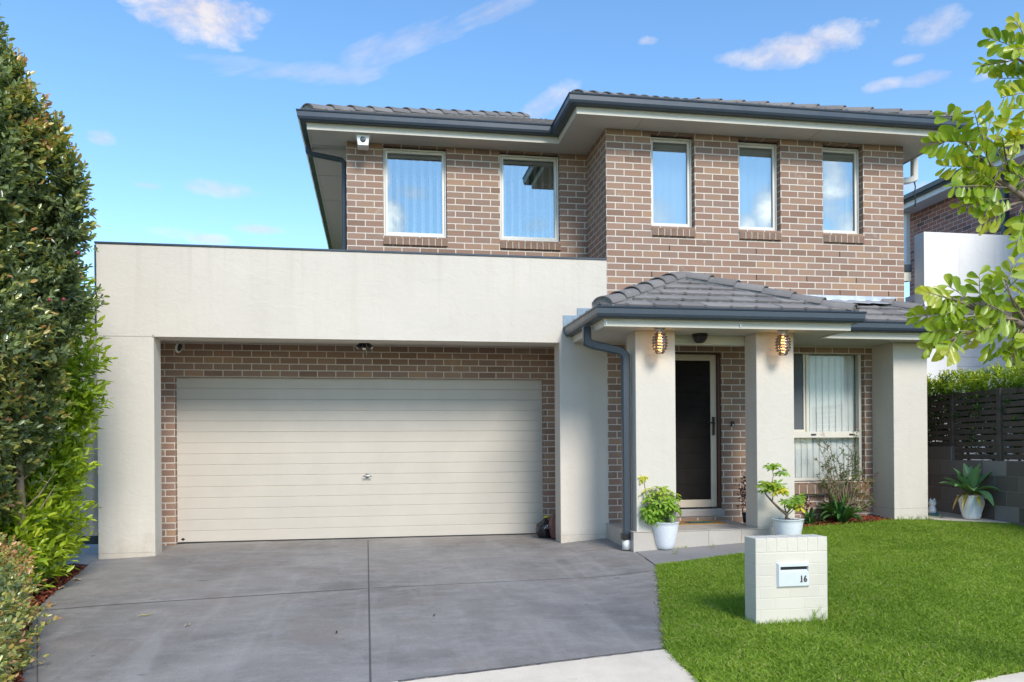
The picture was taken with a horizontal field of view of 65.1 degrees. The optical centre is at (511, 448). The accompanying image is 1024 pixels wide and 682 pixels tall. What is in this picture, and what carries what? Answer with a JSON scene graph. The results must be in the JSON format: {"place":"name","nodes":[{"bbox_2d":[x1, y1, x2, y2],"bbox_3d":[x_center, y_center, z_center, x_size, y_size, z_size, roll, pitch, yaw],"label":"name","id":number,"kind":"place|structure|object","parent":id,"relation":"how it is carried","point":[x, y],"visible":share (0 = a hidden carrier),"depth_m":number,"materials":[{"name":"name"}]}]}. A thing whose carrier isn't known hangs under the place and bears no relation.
{"place":"outdoors","nodes":[
{"label":"outdoors","id":0,"kind":"place"},
{"bbox_2d":[4,563,87,681],"bbox_3d":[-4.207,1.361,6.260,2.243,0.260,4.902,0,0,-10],"label":"mulch","id":1,"kind":"object","parent":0,"point":[40,597],"visible":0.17,"depth_m":7.32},
{"bbox_2d":[0,532,61,681],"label":"hedge","id":2,"kind":"object","parent":1,"relation":"on","point":[17,611],"visible":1,"depth_m":5.12,"materials":[{"name":"green plant"}]},
{"bbox_2d":[0,16,109,595],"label":"lilly pilly tree","id":3,"kind":"object","parent":1,"relation":"on","point":[40,277],"visible":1,"depth_m":6.84,"materials":[{"name":"green plant"}]},
{"bbox_2d":[0,274,117,593],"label":"lime shrub","id":4,"kind":"object","parent":1,"relation":"on","point":[49,539],"visible":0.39,"depth_m":7.79,"materials":[{"name":"green plant"}]},
{"bbox_2d":[59,544,98,564],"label":"side paving","id":5,"kind":"structure","parent":0,"point":[87,555],"depth_m":9.65,"materials":[{"name":"grey concrete"}]},
{"bbox_2d":[22,534,665,681],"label":"driveway","id":6,"kind":"structure","parent":0,"point":[269,611],"depth_m":6.62,"materials":[{"name":"grey concrete"}]},
{"bbox_2d":[94,89,986,558],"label":"brick house","id":7,"kind":"structure","parent":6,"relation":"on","point":[506,293],"depth_m":10.50,"materials":[{"name":"brown brick"}]},
{"bbox_2d":[31,293,97,544],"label":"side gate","id":8,"kind":"structure","parent":7,"relation":"attached to","point":[91,493],"depth_m":9.59,"materials":[{"name":"grey stone"}]},
{"bbox_2d":[175,340,181,352],"bbox_3d":[-4.178,-1.293,10.038,0.107,0.178,0.111,0,0,-10],"label":"garage camera","id":9,"kind":"object","parent":7,"relation":"attached to","point":[178,347],"visible":0.94,"depth_m":10.01,"materials":[{"name":"white plastic"}]},
{"bbox_2d":[177,377,542,543],"bbox_3d":[-1.970,0.135,10.868,4.867,2.200,0.111,0,0,-10],"label":"garage door","id":10,"kind":"structure","parent":7,"relation":"in","point":[259,459],"depth_m":10.86,"materials":[{"name":"beige metal"}]},
{"bbox_2d":[355,133,370,149],"bbox_3d":[-1.938,-3.993,10.438,0.200,0.150,0.220,0,0,-10],"label":"security camera","id":11,"kind":"object","parent":7,"relation":"attached to","point":[363,140],"visible":1,"depth_m":10.36,"materials":[{"name":"white plastic"}]},
{"bbox_2d":[356,343,372,354],"bbox_3d":[-1.895,-1.302,10.307,0.226,0.190,0.146,0,0,-10],"label":"spotlight","id":12,"kind":"object","parent":7,"relation":"attached to","point":[364,347],"visible":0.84,"depth_m":10.28,"materials":[{"name":"black plastic"}]},
{"bbox_2d":[383,148,447,246],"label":"window","id":13,"kind":"structure","parent":7,"relation":"in","point":[414,206],"depth_m":10.91,"materials":[{"name":"glass"}]},
{"bbox_2d":[500,154,560,250],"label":"window","id":14,"kind":"structure","parent":7,"relation":"in","point":[529,211],"depth_m":11.18,"materials":[{"name":"glass"}]},
{"bbox_2d":[652,328,667,353],"bbox_3d":[1.663,-1.212,9.028,0.181,0.291,0.181,0,0,-10],"label":"porch lamp","id":15,"kind":"object","parent":7,"relation":"attached to","point":[659,343],"visible":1,"depth_m":8.99,"materials":[{"name":"metal"}]},
{"bbox_2d":[651,137,695,236],"bbox_3d":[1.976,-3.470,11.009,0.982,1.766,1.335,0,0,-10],"label":"window","id":16,"kind":"structure","parent":7,"relation":"in","point":[671,165],"depth_m":10.56,"materials":[{"name":"glass"}]},
{"bbox_2d":[692,333,707,342],"bbox_3d":[2.228,-1.308,9.510,0.190,0.108,0.190,0,0,-10],"label":"ceiling light","id":17,"kind":"object","parent":7,"relation":"attached to","point":[699,337],"visible":1,"depth_m":9.45,"materials":[{"name":"black plastic"}]},
{"bbox_2d":[675,352,724,516],"bbox_3d":[2.230,-0.231,10.490,1.057,2.217,0.225,0,0,-10],"label":"front door","id":18,"kind":"structure","parent":7,"relation":"in","point":[697,374],"depth_m":10.50,"materials":[{"name":"black metal"}]},
{"bbox_2d":[679,520,725,524],"bbox_3d":[2.300,0.929,10.138,0.680,0.017,0.380,0,0,-10],"label":"doormat","id":19,"kind":"object","parent":7,"relation":"on","point":[694,522],"visible":0.77,"depth_m":10.04,"materials":[{"name":"brown fabric"}]},
{"bbox_2d":[735,472,745,522],"bbox_3d":[2.953,0.597,10.139,0.248,0.670,0.268,0,0,-10],"label":"porch plant","id":20,"kind":"object","parent":7,"relation":"on","point":[743,512],"visible":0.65,"depth_m":10.13,"materials":[{"name":"brown plant"}]},
{"bbox_2d":[738,142,781,240],"bbox_3d":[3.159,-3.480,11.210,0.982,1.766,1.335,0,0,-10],"label":"window","id":21,"kind":"structure","parent":7,"relation":"in","point":[756,212],"depth_m":10.77,"materials":[{"name":"glass"}]},
{"bbox_2d":[775,330,790,355],"bbox_3d":[3.133,-1.224,9.278,0.181,0.291,0.181,0,0,-10],"label":"porch lamp","id":22,"kind":"object","parent":7,"relation":"attached to","point":[782,342],"visible":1,"depth_m":9.24,"materials":[{"name":"metal"}]},
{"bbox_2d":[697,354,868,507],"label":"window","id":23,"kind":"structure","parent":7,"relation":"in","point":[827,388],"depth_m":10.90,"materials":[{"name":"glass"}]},
{"bbox_2d":[770,147,863,243],"bbox_3d":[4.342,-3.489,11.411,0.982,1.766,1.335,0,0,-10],"label":"window","id":24,"kind":"structure","parent":7,"relation":"in","point":[837,185],"depth_m":10.97,"materials":[{"name":"glass"}]},
{"bbox_2d":[549,509,555,538],"bbox_3d":[0.635,0.927,10.614,0.303,0.500,0.237,0,0,-10],"label":"garden bag","id":25,"kind":"object","parent":6,"relation":"on","point":[552,526],"visible":0.27,"depth_m":10.53,"materials":[{"name":"plastic"}]},
{"bbox_2d":[653,570,664,647],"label":"edge gravel","id":26,"kind":"structure","parent":6,"relation":"on","point":[663,646],"depth_m":6.43,"materials":[{"name":"grey gravel"}]},
{"bbox_2d":[0,0,1023,301],"label":"sky","id":27,"kind":"structure","parent":0,"point":[182,115],"materials":[{"name":"blue"}]},
{"bbox_2d":[536,516,550,537],"bbox_3d":[0.460,1.038,10.777,0.286,0.305,0.263,0,0,-10],"label":"rubbish bag","id":28,"kind":"object","parent":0,"point":[542,528],"visible":0.79,"depth_m":10.67,"materials":[{"name":"black plastic"}]},
{"bbox_2d":[395,648,696,681],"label":"crossover","id":29,"kind":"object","parent":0,"point":[657,665],"visible":1,"depth_m":5.00,"materials":[{"name":"concrete"}]},
{"bbox_2d":[636,543,744,564],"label":"footpath","id":30,"kind":"structure","parent":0,"point":[667,556],"depth_m":8.95,"materials":[{"name":"concrete"}]},
{"bbox_2d":[638,476,682,549],"bbox_3d":[1.700,0.714,9.220,0.562,0.869,0.490,0,0,-10],"label":"potted plant","id":31,"kind":"object","parent":30,"relation":"on","point":[665,533],"visible":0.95,"depth_m":9.10,"materials":[{"name":"green plant"}]},
{"bbox_2d":[755,463,806,534],"bbox_3d":[3.047,0.624,9.056,0.680,0.945,0.392,0,0,-10],"label":"potted plant","id":32,"kind":"object","parent":30,"relation":"on","point":[786,525],"visible":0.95,"depth_m":8.97,"materials":[{"name":"green plant"}]},
{"bbox_2d":[652,512,1023,681],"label":"lawn","id":33,"kind":"structure","parent":0,"point":[866,644],"depth_m":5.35,"materials":[{"name":"plant"}]},
{"bbox_2d":[745,534,827,624],"bbox_3d":[2.112,1.058,6.170,0.587,0.771,0.212,0,0,-10],"label":"letterbox","id":34,"kind":"object","parent":33,"relation":"on","point":[785,576],"visible":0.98,"depth_m":6.09,"materials":[{"name":"brick"}]},
{"bbox_2d":[928,511,1008,522],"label":"side path","id":35,"kind":"structure","parent":0,"point":[951,516],"depth_m":10.43,"materials":[{"name":"concrete"}]},
{"bbox_2d":[928,498,939,515],"bbox_3d":[5.643,0.776,10.757,0.120,0.230,0.120,0,0,-10],"label":"garden ornament","id":36,"kind":"object","parent":35,"relation":"on","point":[932,507],"visible":0.94,"depth_m":10.72,"materials":[{"name":"white ceramic"}]},
{"bbox_2d":[940,463,999,518],"bbox_3d":[5.937,0.537,10.351,0.645,0.732,0.695,0,0,41],"label":"potted agave","id":37,"kind":"object","parent":35,"relation":"on","point":[971,480],"visible":0.99,"depth_m":10.26,"materials":[{"name":"plant"}]},
{"bbox_2d":[963,459,1023,460],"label":"raised yard","id":38,"kind":"structure","parent":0,"point":[990,459],"depth_m":13.23,"materials":[{"name":"grey concrete"}]},
{"bbox_2d":[903,144,1023,453],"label":"neighbour house","id":39,"kind":"structure","parent":38,"relation":"on","point":[941,237],"depth_m":13.65,"materials":[{"name":"white paint"}]},
{"bbox_2d":[956,301,1012,453],"bbox_3d":[9.116,-1.119,14.347,3.800,3.056,0.030,0,0,-10],"label":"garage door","id":40,"kind":"structure","parent":39,"relation":"in","point":[969,359],"depth_m":14.19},
{"bbox_2d":[927,360,1023,460],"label":"fence hedge","id":41,"kind":"object","parent":38,"relation":"on","point":[944,384],"visible":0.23,"depth_m":10.86,"materials":[{"name":"green plant"}]},
{"bbox_2d":[928,446,1023,525],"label":"block wall","id":42,"kind":"structure","parent":38,"relation":"on","point":[1006,478],"depth_m":10.40,"materials":[{"name":"grey concrete"}]},
{"bbox_2d":[927,387,1023,460],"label":"slat fence","id":43,"kind":"object","parent":42,"relation":"on","point":[999,437],"visible":0.75,"depth_m":10.55,"materials":[{"name":"black wood"}]},
{"bbox_2d":[973,672,1023,681],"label":"street footpath","id":44,"kind":"structure","parent":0,"point":[1016,677],"depth_m":4.82,"materials":[{"name":"concrete"}]},
{"bbox_2d":[906,12,1023,368],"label":"street tree","id":45,"kind":"object","parent":44,"relation":"on","point":[950,315],"visible":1,"depth_m":3.70,"materials":[{"name":"green plant"}]},
{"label":"mulch bed","id":46,"kind":"structure","parent":0,"visible":0},
{"bbox_2d":[803,515,890,525],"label":"mulch","id":47,"kind":"object","parent":46,"relation":"on","point":[864,519],"visible":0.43,"depth_m":10.45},
{"bbox_2d":[795,492,811,524],"bbox_3d":[3.701,0.778,10.270,0.288,0.459,0.214,0,0,32],"label":"bronze plant","id":48,"kind":"object","parent":47,"relation":"on","point":[806,504],"visible":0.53,"depth_m":10.25,"materials":[{"name":"brown plant"}]},
{"bbox_2d":[804,507,825,524],"bbox_3d":[3.818,0.866,10.375,0.362,0.244,0.354,0,0,-10],"label":"strappy plant","id":49,"kind":"object","parent":47,"relation":"on","point":[811,518],"visible":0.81,"depth_m":10.31,"materials":[{"name":"green plant"}]},
{"bbox_2d":[816,492,868,522],"bbox_3d":[4.276,0.762,10.473,0.650,0.400,0.816,0,0,30],"label":"strappy plant","id":50,"kind":"object","parent":47,"relation":"on","point":[841,512],"visible":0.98,"depth_m":10.36,"materials":[{"name":"green plant"}]},
{"bbox_2d":[814,426,877,518],"bbox_3d":[4.431,0.331,10.560,1.121,1.268,0.338,0,0,-10],"label":"flowering shrub","id":51,"kind":"object","parent":47,"relation":"on","point":[836,496],"visible":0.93,"depth_m":10.54,"materials":[{"name":"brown plant"}]}
]}

